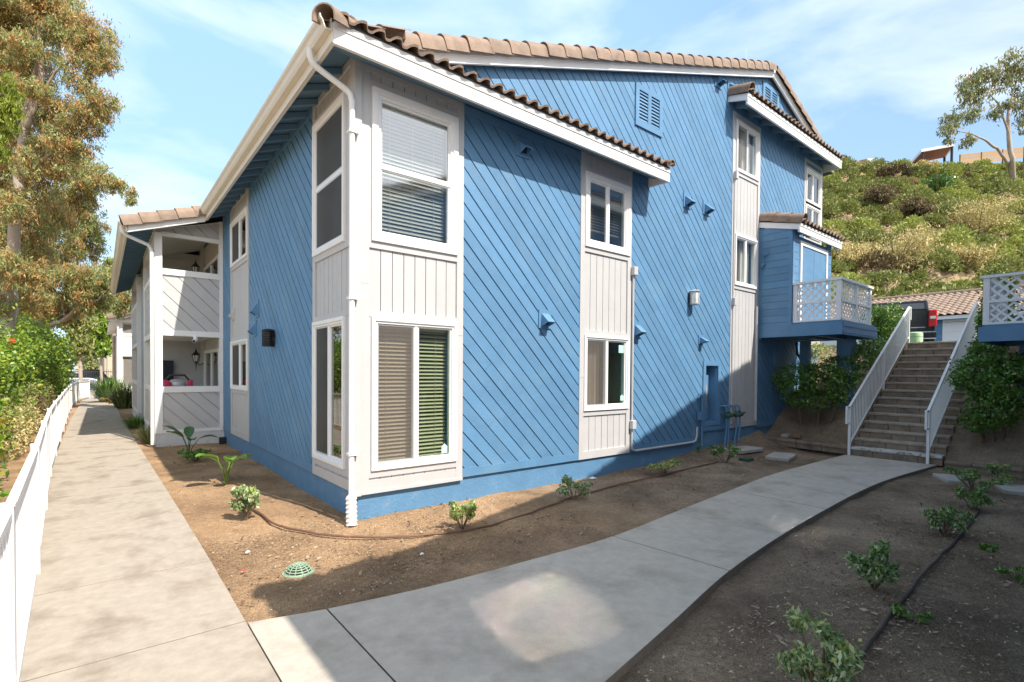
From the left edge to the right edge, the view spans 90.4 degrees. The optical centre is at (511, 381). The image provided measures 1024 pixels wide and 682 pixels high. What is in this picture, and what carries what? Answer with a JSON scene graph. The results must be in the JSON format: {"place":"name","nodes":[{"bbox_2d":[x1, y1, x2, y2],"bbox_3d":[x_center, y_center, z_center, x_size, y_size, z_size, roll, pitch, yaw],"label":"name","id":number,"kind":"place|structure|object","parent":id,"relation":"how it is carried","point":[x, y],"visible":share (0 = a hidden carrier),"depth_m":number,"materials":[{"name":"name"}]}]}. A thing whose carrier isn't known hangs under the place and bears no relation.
{"place":"outdoors","nodes":[
{"label":"outdoors","id":0,"kind":"place"},
{"bbox_2d":[19,390,279,681],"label":"path","id":1,"kind":"structure","parent":0,"point":[130,586],"depth_m":4.11,"materials":[{"name":"stained concrete"},{"name":"concrete"}]},
{"bbox_2d":[0,380,89,681],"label":"picket fence","id":2,"kind":"object","parent":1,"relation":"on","point":[23,507],"visible":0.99,"depth_m":3.17,"materials":[{"name":"white paint"}]},
{"bbox_2d":[163,360,173,380],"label":"window","id":3,"kind":"structure","parent":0,"point":[168,367],"depth_m":14.93,"materials":[{"name":"glass"}]},
{"bbox_2d":[0,160,1023,681],"bbox_3d":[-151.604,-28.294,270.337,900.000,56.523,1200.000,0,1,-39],"label":"ground","id":4,"kind":"structure","parent":0,"point":[750,584],"depth_m":5.33,"materials":[{"name":"soil"}]},
{"bbox_2d":[0,386,21,500],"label":"flowering shrub","id":5,"kind":"object","parent":4,"relation":"on","point":[3,465],"visible":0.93,"depth_m":6.79,"materials":[{"name":"green plant"}]},
{"bbox_2d":[0,68,26,167],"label":"eucalyptus tree","id":6,"kind":"object","parent":4,"relation":"on","point":[10,103],"visible":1,"depth_m":10.04,"materials":[{"name":"green plant"}]},
{"bbox_2d":[0,330,31,462],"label":"flowering shrub","id":7,"kind":"object","parent":4,"relation":"on","point":[3,354],"visible":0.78,"depth_m":9.32,"materials":[{"name":"green plant"}]},
{"bbox_2d":[0,388,46,460],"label":"flowering shrub","id":8,"kind":"object","parent":4,"relation":"on","point":[29,413],"visible":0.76,"depth_m":10.72,"materials":[{"name":"plant"}]},
{"bbox_2d":[0,303,47,447],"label":"flowering shrub","id":9,"kind":"object","parent":4,"relation":"on","point":[6,377],"visible":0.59,"depth_m":11.78,"materials":[{"name":"green plant"}]},
{"bbox_2d":[0,304,59,410],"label":"flowering shrub","id":10,"kind":"object","parent":4,"relation":"on","point":[40,343],"visible":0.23,"depth_m":14.98,"materials":[{"name":"green plant"}]},
{"bbox_2d":[10,367,56,434],"bbox_3d":[-14.031,0.544,14.712,1.252,1.919,6.325,0,1,-39],"label":"flowering shrub","id":11,"kind":"object","parent":4,"relation":"on","point":[28,391],"visible":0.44,"depth_m":14.08,"materials":[{"name":"plant"}]},
{"bbox_2d":[0,192,70,322],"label":"eucalyptus tree","id":12,"kind":"object","parent":4,"relation":"on","point":[32,304],"visible":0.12,"depth_m":19.95,"materials":[{"name":"plant"}]},
{"bbox_2d":[15,308,79,406],"bbox_3d":[-17.751,-0.654,18.499,2.942,4.200,5.315,0,1,-26],"label":"flowering shrub","id":13,"kind":"object","parent":4,"relation":"on","point":[52,372],"visible":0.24,"depth_m":18.87,"materials":[{"name":"green plant"}]},
{"bbox_2d":[41,330,79,386],"bbox_3d":[-23.316,-0.874,24.811,3.467,4.318,9.978,0,1,-39],"label":"flowering shrub","id":14,"kind":"object","parent":4,"relation":"on","point":[70,365],"visible":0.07,"depth_m":25.12,"materials":[{"name":"green plant"}]},
{"bbox_2d":[0,0,129,398],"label":"eucalyptus tree","id":15,"kind":"object","parent":4,"relation":"on","point":[25,57],"visible":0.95,"depth_m":13.94,"materials":[{"name":"green plant"}]},
{"bbox_2d":[19,131,138,409],"bbox_3d":[-19.920,-4.866,22.764,8.306,13.366,2.974,1,1,20],"label":"eucalyptus tree","id":16,"kind":"object","parent":4,"relation":"on","point":[85,287],"visible":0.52,"depth_m":22.32,"materials":[{"name":"green plant"}]},
{"bbox_2d":[60,310,99,390],"bbox_3d":[-30.569,-2.255,36.020,1.918,6.924,2.593,-6,7,-82],"label":"distant tree","id":17,"kind":"object","parent":4,"relation":"on","point":[84,345],"visible":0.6,"depth_m":35.79,"materials":[{"name":"green plant"}]},
{"bbox_2d":[67,373,96,384],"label":"parked car","id":18,"kind":"object","parent":4,"relation":"on","point":[86,379],"visible":0.3,"depth_m":51.84,"materials":[{"name":"silver metal"}]},
{"bbox_2d":[76,332,99,369],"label":"distant tree","id":19,"kind":"object","parent":4,"relation":"on","point":[90,362],"visible":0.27,"depth_m":59.55,"materials":[{"name":"green plant"}]},
{"bbox_2d":[66,369,111,388],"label":"iron fence","id":20,"kind":"object","parent":4,"relation":"on","point":[95,371],"visible":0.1,"depth_m":47.83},
{"bbox_2d":[76,333,116,376],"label":"tan house","id":21,"kind":"structure","parent":4,"relation":"on","point":[109,364],"depth_m":76.71,"materials":[{"name":"paint"}]},
{"bbox_2d":[83,369,111,382],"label":"parked car","id":22,"kind":"object","parent":4,"relation":"on","point":[90,375],"visible":0.19,"depth_m":56.09,"materials":[{"name":"black paint"}]},
{"bbox_2d":[85,310,111,383],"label":"distant tree","id":23,"kind":"object","parent":4,"relation":"on","point":[103,341],"visible":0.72,"depth_m":47.60,"materials":[{"name":"green plant"}]},
{"bbox_2d":[96,300,111,375],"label":"distant tree","id":24,"kind":"object","parent":4,"relation":"on","point":[107,355],"visible":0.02,"depth_m":75.03,"materials":[{"name":"green plant"}]},
{"bbox_2d":[80,375,131,401],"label":"strap leaf clump","id":25,"kind":"object","parent":4,"relation":"on","point":[103,390],"visible":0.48,"depth_m":26.99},
{"bbox_2d":[99,397,112,403],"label":"ground shrub","id":26,"kind":"object","parent":4,"relation":"on","point":[104,400],"visible":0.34,"depth_m":24.41,"materials":[{"name":"green plant"}]},
{"bbox_2d":[99,256,129,380],"bbox_3d":[-31.142,-4.606,40.117,2.470,11.470,2.238,0,1,-39],"label":"distant tree","id":27,"kind":"object","parent":4,"relation":"on","point":[108,263],"visible":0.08,"depth_m":39.90,"materials":[{"name":"green plant"}]},
{"bbox_2d":[103,381,132,408],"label":"strap leaf clump","id":28,"kind":"object","parent":4,"relation":"on","point":[121,398],"visible":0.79,"depth_m":23.36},
{"bbox_2d":[106,311,131,391],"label":"apartment building","id":29,"kind":"structure","parent":4,"relation":"on","point":[122,328],"depth_m":28.68,"materials":[{"name":"white paint"}]},
{"bbox_2d":[117,413,144,427],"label":"strap leaf clump","id":30,"kind":"object","parent":4,"relation":"on","point":[134,423],"visible":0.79,"depth_m":15.60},
{"bbox_2d":[131,422,149,443],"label":"strap leaf clump","id":31,"kind":"object","parent":4,"relation":"on","point":[145,437],"visible":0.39,"depth_m":12.23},
{"bbox_2d":[162,425,217,454],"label":"paddle leaf plant","id":32,"kind":"object","parent":4,"relation":"on","point":[188,431],"visible":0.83,"depth_m":10.48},
{"bbox_2d":[175,448,211,461],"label":"shrub","id":33,"kind":"object","parent":4,"relation":"on","point":[191,455],"visible":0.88,"depth_m":10.00,"materials":[{"name":"green plant"}]},
{"bbox_2d":[219,437,226,443],"bbox_3d":[-7.092,1.465,12.522,0.240,0.195,0.195,0,1,-39],"label":"bait box","id":34,"kind":"object","parent":4,"relation":"on","point":[222,440],"visible":0.48,"depth_m":12.43,"materials":[{"name":"black plastic"}]},
{"bbox_2d":[195,453,253,484],"bbox_3d":[-4.530,1.374,8.062,0.782,0.553,0.910,0,1,-24],"label":"paddle leaf plant","id":35,"kind":"object","parent":4,"relation":"on","point":[229,459],"visible":1,"depth_m":8.01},
{"bbox_2d":[228,484,259,520],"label":"shrub","id":36,"kind":"object","parent":4,"relation":"on","point":[249,499],"visible":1,"depth_m":6.12,"materials":[{"name":"green plant"}]},
{"bbox_2d":[282,562,314,577],"bbox_3d":[-1.926,1.688,4.584,0.271,0.095,0.271,0,1,-39],"label":"drain grate","id":37,"kind":"object","parent":4,"relation":"on","point":[299,569],"visible":0.99,"depth_m":4.53,"materials":[{"name":"green plastic"}]},
{"bbox_2d":[447,499,477,529],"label":"shrub","id":38,"kind":"object","parent":4,"relation":"on","point":[455,514],"visible":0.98,"depth_m":5.76,"materials":[{"name":"green plant"}]},
{"bbox_2d":[231,461,718,538],"bbox_3d":[0.569,1.649,7.448,8.605,0.055,2.461,0,1,-21],"label":"drip hose","id":39,"kind":"object","parent":4,"relation":"on","point":[379,537],"visible":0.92,"depth_m":5.83,"materials":[{"name":"rubber"}]},
{"bbox_2d":[110,2,876,525],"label":"apartment building","id":40,"kind":"structure","parent":4,"relation":"on","point":[446,268],"depth_m":8.40,"materials":[{"name":"blue paint"}]},
{"bbox_2d":[163,374,192,385],"bbox_3d":[-8.572,0.508,12.888,0.770,1.373,0.910,0,1,-39],"label":"barbecue grill","id":41,"kind":"object","parent":40,"relation":"on","point":[175,382],"visible":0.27,"depth_m":12.68,"materials":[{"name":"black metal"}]},
{"bbox_2d":[191,260,199,271],"bbox_3d":[-9.147,-3.198,14.800,0.340,0.650,0.199,0,1,-39],"label":"carriage lamp","id":42,"kind":"object","parent":40,"relation":"attached to","point":[195,266],"visible":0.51,"depth_m":14.71,"materials":[{"name":"black metal"}]},
{"bbox_2d":[192,349,203,366],"bbox_3d":[-9.166,-0.638,14.845,0.340,0.650,0.199,0,1,-39],"label":"carriage lamp","id":43,"kind":"object","parent":40,"relation":"attached to","point":[195,355],"visible":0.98,"depth_m":14.77,"materials":[{"name":"black metal"}]},
{"bbox_2d":[230,206,246,267],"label":"window","id":44,"kind":"structure","parent":40,"relation":"in","point":[238,232],"depth_m":11.34,"materials":[{"name":"white paint"}]},
{"bbox_2d":[230,338,247,390],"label":"window","id":45,"kind":"structure","parent":40,"relation":"in","point":[238,348],"depth_m":11.14,"materials":[{"name":"white paint"}]},
{"bbox_2d":[261,329,275,346],"bbox_3d":[-4.258,-0.759,8.868,0.216,0.310,0.216,0,1,-39],"label":"wall lamp","id":46,"kind":"object","parent":40,"relation":"attached to","point":[268,337],"visible":1,"depth_m":8.80,"materials":[{"name":"black metal"}]},
{"bbox_2d":[312,316,410,468],"bbox_3d":[-2.103,0.131,7.078,0.962,1.913,1.195,0,1,-39],"label":"window","id":47,"kind":"structure","parent":40,"relation":"in","point":[328,335],"depth_m":6.78,"materials":[{"name":"white paint"}]},
{"bbox_2d":[312,91,411,256],"bbox_3d":[-2.083,-2.669,7.030,0.962,1.836,1.195,0,1,-39],"label":"window","id":48,"kind":"structure","parent":40,"relation":"in","point":[329,131],"depth_m":6.74,"materials":[{"name":"white paint"}]},
{"bbox_2d":[371,316,457,470],"bbox_3d":[-1.533,0.146,6.976,1.238,1.898,0.962,0,1,-39],"label":"window","id":49,"kind":"structure","parent":40,"relation":"in","point":[428,445],"depth_m":6.70,"materials":[{"name":"white paint"}]},
{"bbox_2d":[371,86,458,255],"bbox_3d":[-1.512,-2.661,6.927,1.238,1.865,0.962,0,1,-39],"label":"window","id":50,"kind":"structure","parent":40,"relation":"in","point":[434,175],"depth_m":6.71,"materials":[{"name":"white paint"}]},
{"bbox_2d":[583,334,629,410],"bbox_3d":[1.394,-0.155,9.339,1.199,1.303,0.962,0,1,-39],"label":"window","id":51,"kind":"structure","parent":40,"relation":"in","point":[601,353],"depth_m":9.11,"materials":[{"name":"white paint"}]},
{"bbox_2d":[585,171,631,255],"bbox_3d":[1.414,-2.922,9.291,1.199,1.258,0.962,0,1,-39],"label":"window","id":52,"kind":"structure","parent":40,"relation":"in","point":[608,201],"depth_m":9.24,"materials":[{"name":"white paint"}]},
{"bbox_2d":[688,290,699,304],"bbox_3d":[3.791,-1.740,10.543,0.216,0.310,0.216,0,1,-39],"label":"wall lamp","id":53,"kind":"object","parent":40,"relation":"attached to","point":[693,297],"visible":1,"depth_m":10.48,"materials":[{"name":"white metal"}]},
{"bbox_2d":[734,233,757,289],"bbox_3d":[5.272,-2.829,12.416,1.090,1.181,0.962,0,1,-39],"label":"window","id":54,"kind":"structure","parent":40,"relation":"in","point":[742,249],"depth_m":12.23,"materials":[{"name":"white paint"}]},
{"bbox_2d":[736,119,759,181],"bbox_3d":[5.291,-5.443,12.371,1.090,1.167,0.962,0,1,-39],"label":"window","id":55,"kind":"structure","parent":40,"relation":"in","point":[743,141],"depth_m":12.24,"materials":[{"name":"white paint"}]},
{"bbox_2d":[805,203,820,241],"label":"window","id":56,"kind":"structure","parent":40,"relation":"in","point":[810,208],"depth_m":14.58,"materials":[{"name":"white paint"}]},
{"bbox_2d":[806,167,821,208],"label":"window","id":57,"kind":"structure","parent":40,"relation":"in","point":[813,184],"depth_m":14.61,"materials":[{"name":"white paint"}]},
{"bbox_2d":[556,474,593,499],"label":"shrub","id":58,"kind":"object","parent":4,"relation":"on","point":[565,490],"visible":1,"depth_m":7.25,"materials":[{"name":"green plant"}]},
{"bbox_2d":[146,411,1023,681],"bbox_3d":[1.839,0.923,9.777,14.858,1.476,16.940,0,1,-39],"label":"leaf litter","id":59,"kind":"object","parent":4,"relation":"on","point":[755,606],"visible":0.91,"depth_m":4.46,"materials":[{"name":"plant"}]},
{"bbox_2d":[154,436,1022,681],"bbox_3d":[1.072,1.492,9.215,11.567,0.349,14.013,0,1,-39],"label":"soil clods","id":60,"kind":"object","parent":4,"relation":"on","point":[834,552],"visible":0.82,"depth_m":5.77,"materials":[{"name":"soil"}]},
{"bbox_2d":[648,458,680,473],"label":"shrub","id":61,"kind":"object","parent":4,"relation":"on","point":[672,463],"visible":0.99,"depth_m":9.03,"materials":[{"name":"green plant"}]},
{"bbox_2d":[705,444,742,462],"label":"shrub","id":62,"kind":"object","parent":4,"relation":"on","point":[733,450],"visible":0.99,"depth_m":10.11,"materials":[{"name":"green plant"}]},
{"bbox_2d":[724,445,763,453],"bbox_3d":[5.171,1.528,11.353,0.915,0.070,0.474,0,1,-33],"label":"stepping stone","id":63,"kind":"object","parent":4,"relation":"on","point":[748,449],"visible":0.68,"depth_m":11.28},
{"bbox_2d":[739,457,753,461],"bbox_3d":[4.799,1.618,10.414,0.250,0.095,0.200,0,1,-39],"label":"valve box","id":64,"kind":"object","parent":4,"relation":"on","point":[747,459],"visible":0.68,"depth_m":10.34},
{"bbox_2d":[765,452,796,461],"bbox_3d":[5.784,1.618,10.914,0.474,0.070,0.855,1,1,40],"label":"stepping stone","id":65,"kind":"object","parent":4,"relation":"on","point":[782,456],"visible":0.98,"depth_m":10.71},
{"bbox_2d":[793,433,800,437],"bbox_3d":[6.930,1.321,12.351,0.165,0.090,0.265,1,1,35],"label":"brick","id":66,"kind":"object","parent":4,"relation":"on","point":[796,435],"visible":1,"depth_m":12.24,"materials":[{"name":"red brick"}]},
{"bbox_2d":[764,435,847,453],"bbox_3d":[6.833,1.478,11.935,0.243,0.228,1.905,0,1,-39],"label":"block edging","id":67,"kind":"object","parent":4,"relation":"on","point":[825,447],"visible":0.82,"depth_m":11.73,"materials":[{"name":"concrete"}]},
{"bbox_2d":[776,606,865,681],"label":"variegated shrub","id":68,"kind":"object","parent":4,"relation":"on","point":[841,660],"visible":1,"depth_m":2.77,"materials":[{"name":"green plant"}]},
{"bbox_2d":[811,342,833,362],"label":"dry bush","id":69,"kind":"object","parent":4,"relation":"on","point":[823,348],"visible":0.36,"depth_m":14.15,"materials":[{"name":"green plant"}]},
{"bbox_2d":[770,337,888,424],"bbox_3d":[8.162,-0.010,12.559,3.428,2.382,1.780,0,1,-5],"label":"trimmed shrub","id":70,"kind":"object","parent":4,"relation":"on","point":[836,378],"visible":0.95,"depth_m":12.35,"materials":[{"name":"green plant"}]},
{"bbox_2d":[831,241,873,264],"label":"dry bush","id":71,"kind":"object","parent":4,"relation":"on","point":[848,252],"visible":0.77,"depth_m":45.25,"materials":[{"name":"plant"}]},
{"bbox_2d":[857,158,876,162],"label":"ridge house","id":72,"kind":"structure","parent":4,"relation":"on","point":[865,160],"depth_m":78.70,"materials":[{"name":"beige paint"}]},
{"bbox_2d":[842,538,902,588],"bbox_3d":[3.055,1.545,4.265,0.551,0.458,0.336,0,1,-18],"label":"variegated shrub","id":73,"kind":"object","parent":4,"relation":"on","point":[878,553],"visible":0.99,"depth_m":4.23,"materials":[{"name":"green plant"}]},
{"bbox_2d":[858,183,901,207],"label":"dry bush","id":74,"kind":"object","parent":4,"relation":"on","point":[883,193],"visible":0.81,"depth_m":57.32,"materials":[{"name":"plant"}]},
{"bbox_2d":[858,299,904,349],"bbox_3d":[10.513,-1.512,14.454,1.544,1.602,1.401,0,1,-39],"label":"trimmed shrub","id":75,"kind":"object","parent":4,"relation":"on","point":[885,322],"visible":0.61,"depth_m":14.14,"materials":[{"name":"green plant"}]},
{"bbox_2d":[854,220,949,271],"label":"dry bush","id":76,"kind":"object","parent":4,"relation":"on","point":[918,242],"visible":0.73,"depth_m":44.36,"materials":[{"name":"plant"}]},
{"bbox_2d":[870,300,936,342],"bbox_3d":[15.240,-2.079,19.939,2.024,1.949,5.768,1,1,38],"label":"pickup truck","id":77,"kind":"object","parent":4,"relation":"on","point":[923,320],"visible":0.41,"depth_m":17.48,"materials":[{"name":"black paint"}]},
{"bbox_2d":[886,194,937,217],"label":"dry bush","id":78,"kind":"object","parent":4,"relation":"on","point":[918,206],"visible":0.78,"depth_m":54.32,"materials":[{"name":"plant"}]},
{"bbox_2d":[891,603,935,623],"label":"weed","id":79,"kind":"object","parent":4,"relation":"on","point":[897,609],"visible":0.98,"depth_m":3.73,"materials":[{"name":"green plant"}]},
{"bbox_2d":[851,341,977,465],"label":"staircase","id":80,"kind":"structure","parent":4,"relation":"on","point":[893,428],"depth_m":11.48,"materials":[{"name":"concrete"}]},
{"bbox_2d":[845,307,911,454],"bbox_3d":[9.028,-0.203,12.399,4.680,3.609,0.048,0,1,-39],"label":"handrail","id":81,"kind":"object","parent":80,"relation":"on","point":[904,321],"visible":1,"depth_m":12.17,"materials":[{"name":"metal"}]},
{"bbox_2d":[924,301,978,463],"bbox_3d":[9.880,-0.179,11.346,4.680,3.609,0.048,0,1,-39],"label":"handrail","id":82,"kind":"object","parent":80,"relation":"on","point":[937,406],"visible":0.75,"depth_m":10.80,"materials":[{"name":"metal"}]},
{"bbox_2d":[858,506,979,663],"bbox_3d":[4.016,1.728,4.826,6.311,0.038,0.086,0,1,-42],"label":"drip hose","id":83,"kind":"object","parent":4,"relation":"on","point":[881,627],"visible":0.76,"depth_m":4.18,"materials":[{"name":"rubber"}]},
{"bbox_2d":[820,284,1023,345],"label":"garage row","id":84,"kind":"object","parent":4,"relation":"on","point":[953,308],"visible":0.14,"depth_m":28.70,"materials":[{"name":"white paint"}]},
{"bbox_2d":[821,156,1023,299],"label":"hillside scrub","id":85,"kind":"object","parent":4,"relation":"on","point":[838,204],"visible":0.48,"depth_m":53.66,"materials":[{"name":"plant"}]},
{"bbox_2d":[852,159,1002,190],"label":"hillside scrub","id":86,"kind":"object","parent":4,"relation":"on","point":[912,179],"visible":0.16,"depth_m":69.93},
{"bbox_2d":[838,155,1022,272],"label":"hillside scrub","id":87,"kind":"object","parent":4,"relation":"on","point":[883,171],"visible":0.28,"depth_m":44.92,"materials":[{"name":"plant"}]},
{"bbox_2d":[910,143,953,164],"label":"shade pavilion","id":88,"kind":"structure","parent":4,"relation":"on","point":[934,153],"depth_m":75.39,"materials":[{"name":"metal"}]},
{"bbox_2d":[919,171,960,190],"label":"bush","id":89,"kind":"object","parent":4,"relation":"on","point":[935,183],"visible":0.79,"depth_m":61.66,"materials":[{"name":"green plant"}]},
{"bbox_2d":[918,504,976,535],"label":"variegated shrub","id":90,"kind":"object","parent":4,"relation":"on","point":[945,516],"visible":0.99,"depth_m":5.69,"materials":[{"name":"green plant"}]},
{"bbox_2d":[932,473,976,484],"bbox_3d":[7.601,1.689,8.746,0.412,0.070,0.672,1,1,23],"label":"stepping stone","id":91,"kind":"object","parent":4,"relation":"on","point":[949,478],"visible":0.59,"depth_m":8.70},
{"bbox_2d":[936,241,1007,273],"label":"dry bush","id":92,"kind":"object","parent":4,"relation":"on","point":[963,252],"visible":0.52,"depth_m":44.20,"materials":[{"name":"plant"}]},
{"bbox_2d":[953,482,996,509],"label":"variegated shrub","id":93,"kind":"object","parent":4,"relation":"on","point":[978,497],"visible":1,"depth_m":6.76,"materials":[{"name":"green plant"}]},
{"bbox_2d":[929,192,1023,234],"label":"dry bush","id":94,"kind":"object","parent":4,"relation":"on","point":[982,213],"visible":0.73,"depth_m":51.13,"materials":[{"name":"plant"}]},
{"bbox_2d":[942,466,1012,492],"bbox_3d":[7.273,1.552,7.978,0.619,0.381,0.740,1,1,6],"label":"variegated shrub","id":95,"kind":"object","parent":4,"relation":"on","point":[970,475],"visible":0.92,"depth_m":7.94,"materials":[{"name":"green plant"}]},
{"bbox_2d":[936,46,1023,193],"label":"eucalyptus tree","id":96,"kind":"object","parent":4,"relation":"on","point":[976,80],"visible":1,"depth_m":61.54,"materials":[{"name":"green plant"}]},
{"bbox_2d":[944,349,1023,443],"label":"trimmed shrub","id":97,"kind":"object","parent":4,"relation":"on","point":[998,374],"visible":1,"depth_m":9.82,"materials":[{"name":"green plant"}]},
{"bbox_2d":[944,460,1023,477],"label":"block edging","id":98,"kind":"object","parent":4,"relation":"on","point":[1015,472],"visible":0.49,"depth_m":9.52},
{"bbox_2d":[977,542,999,552],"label":"weed","id":99,"kind":"object","parent":4,"relation":"on","point":[989,548],"visible":0.94,"depth_m":5.17,"materials":[{"name":"green plant"}]},
{"bbox_2d":[959,147,1023,163],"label":"wooden fence","id":100,"kind":"object","parent":4,"relation":"on","point":[979,156],"visible":0.69,"depth_m":73.99,"materials":[{"name":"wood"}]},
{"bbox_2d":[965,271,1023,375],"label":"trimmed shrub","id":101,"kind":"object","parent":4,"relation":"on","point":[979,347],"visible":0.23,"depth_m":11.49,"materials":[{"name":"green plant"}]},
{"bbox_2d":[982,461,1014,481],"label":"variegated shrub","id":102,"kind":"object","parent":4,"relation":"on","point":[993,468],"visible":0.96,"depth_m":8.37,"materials":[{"name":"green plant"}]},
{"bbox_2d":[978,271,1023,398],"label":"apartment building","id":103,"kind":"structure","parent":4,"relation":"on","point":[998,329],"depth_m":9.53,"materials":[{"name":"blue paint"}]},
{"bbox_2d":[994,484,1023,495],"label":"stepping stone","id":104,"kind":"object","parent":4,"relation":"on","point":[1014,489],"visible":0.69,"depth_m":7.91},
{"bbox_2d":[994,565,1023,583],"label":"weed","id":105,"kind":"object","parent":4,"relation":"on","point":[1001,569],"visible":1,"depth_m":4.54,"materials":[{"name":"green plant"}]},
{"bbox_2d":[0,0,1023,370],"label":"sky","id":106,"kind":"structure","parent":0,"point":[874,78],"materials":[{"name":"blue"}]},
{"bbox_2d":[248,455,936,681],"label":"branch path","id":107,"kind":"structure","parent":0,"point":[615,608],"depth_m":3.79,"materials":[{"name":"grey concrete"}]},
{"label":"lawn grass","id":108,"kind":"object","parent":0,"visible":0},
{"bbox_2d":[910,332,922,342],"bbox_3d":[12.879,-1.252,16.200,0.600,0.630,0.600,0,1,-39],"label":"utility pedestal","id":109,"kind":"object","parent":108,"relation":"on","point":[916,336],"visible":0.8,"depth_m":16.06,"materials":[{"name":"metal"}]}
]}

